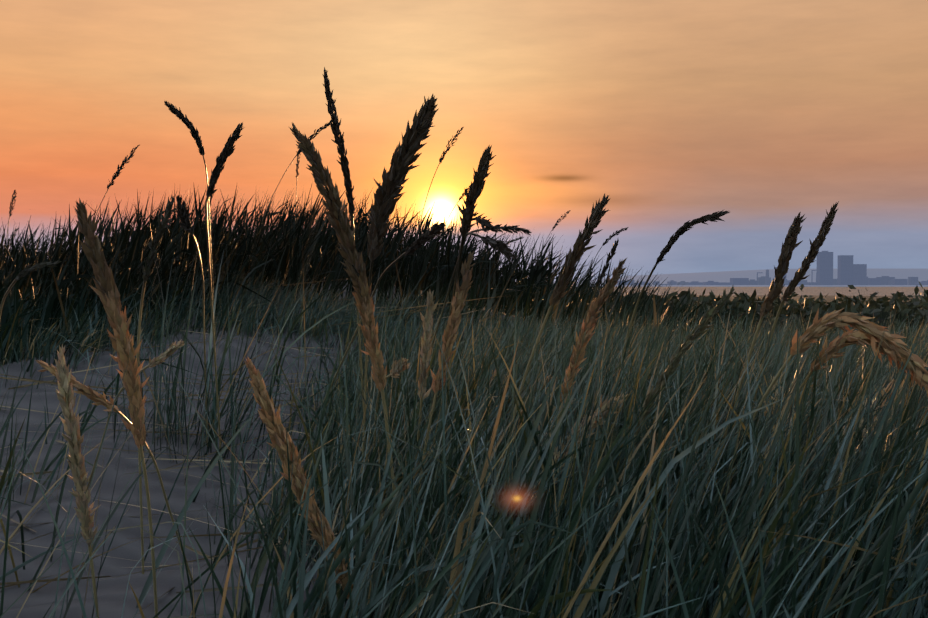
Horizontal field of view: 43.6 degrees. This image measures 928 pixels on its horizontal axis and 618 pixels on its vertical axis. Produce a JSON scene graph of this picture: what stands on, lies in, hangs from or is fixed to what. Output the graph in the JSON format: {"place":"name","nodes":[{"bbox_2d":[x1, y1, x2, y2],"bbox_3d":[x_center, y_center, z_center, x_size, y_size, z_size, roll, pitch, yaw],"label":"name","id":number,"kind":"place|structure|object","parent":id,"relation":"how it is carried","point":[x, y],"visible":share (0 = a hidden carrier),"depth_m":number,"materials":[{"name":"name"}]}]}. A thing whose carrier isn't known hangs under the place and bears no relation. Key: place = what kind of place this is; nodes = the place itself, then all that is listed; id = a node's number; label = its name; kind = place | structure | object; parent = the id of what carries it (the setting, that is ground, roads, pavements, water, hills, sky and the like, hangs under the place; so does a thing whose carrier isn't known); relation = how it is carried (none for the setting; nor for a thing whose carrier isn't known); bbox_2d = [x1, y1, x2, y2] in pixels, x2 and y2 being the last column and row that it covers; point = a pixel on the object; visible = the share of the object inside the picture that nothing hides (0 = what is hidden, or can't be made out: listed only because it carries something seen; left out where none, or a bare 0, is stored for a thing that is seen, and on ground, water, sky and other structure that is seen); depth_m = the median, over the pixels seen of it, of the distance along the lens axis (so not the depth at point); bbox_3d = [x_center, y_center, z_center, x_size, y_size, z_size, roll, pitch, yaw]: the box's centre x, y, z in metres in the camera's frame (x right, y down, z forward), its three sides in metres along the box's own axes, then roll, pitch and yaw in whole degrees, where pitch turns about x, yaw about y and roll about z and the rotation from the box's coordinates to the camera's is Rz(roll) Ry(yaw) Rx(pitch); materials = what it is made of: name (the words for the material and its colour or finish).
{"place":"outdoors","nodes":[
{"label":"outdoors","id":0,"kind":"place"},
{"bbox_2d":[0,269,927,617],"bbox_3d":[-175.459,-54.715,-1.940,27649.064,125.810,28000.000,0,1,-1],"label":"dune","id":1,"kind":"structure","parent":0,"point":[112,595],"depth_m":1.53,"materials":[{"name":"beige sand"}]},
{"bbox_2d":[0,70,916,617],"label":"grass stems","id":2,"kind":"object","parent":1,"relation":"on","point":[364,382],"visible":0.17,"depth_m":1.05,"materials":[{"name":"brown plant"}]},
{"bbox_2d":[2,67,927,598],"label":"grass seed heads","id":3,"kind":"object","parent":2,"relation":"on","point":[388,197],"visible":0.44,"depth_m":0.86,"materials":[{"name":"brown plant"}]},
{"bbox_2d":[0,215,927,617],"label":"marram grass","id":4,"kind":"structure","parent":1,"relation":"on","point":[802,537],"depth_m":0.82,"materials":[{"name":"green plant"}]},
{"bbox_2d":[0,182,927,364],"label":"marram grass","id":5,"kind":"structure","parent":1,"relation":"on","point":[289,252],"depth_m":3.30,"materials":[{"name":"green plant"}]},
{"bbox_2d":[579,282,927,333],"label":"dune scrub","id":6,"kind":"object","parent":1,"relation":"on","point":[882,305],"visible":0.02,"depth_m":18.86,"materials":[{"name":"green plant"}]},
{"bbox_2d":[0,0,927,281],"label":"sky","id":7,"kind":"structure","parent":0,"point":[764,113],"materials":[{"name":"orange"}]},
{"bbox_2d":[591,287,927,295],"bbox_3d":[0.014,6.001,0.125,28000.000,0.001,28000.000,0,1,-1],"label":"sea water","id":8,"kind":"structure","parent":0,"point":[880,291],"depth_m":1122.64,"materials":[{"name":"grey liquid"}]},
{"bbox_2d":[617,251,927,284],"bbox_3d":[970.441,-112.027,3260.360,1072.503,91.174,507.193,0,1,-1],"label":"distant city skyline","id":9,"kind":"structure","parent":0,"point":[849,272],"depth_m":3073.01}
]}

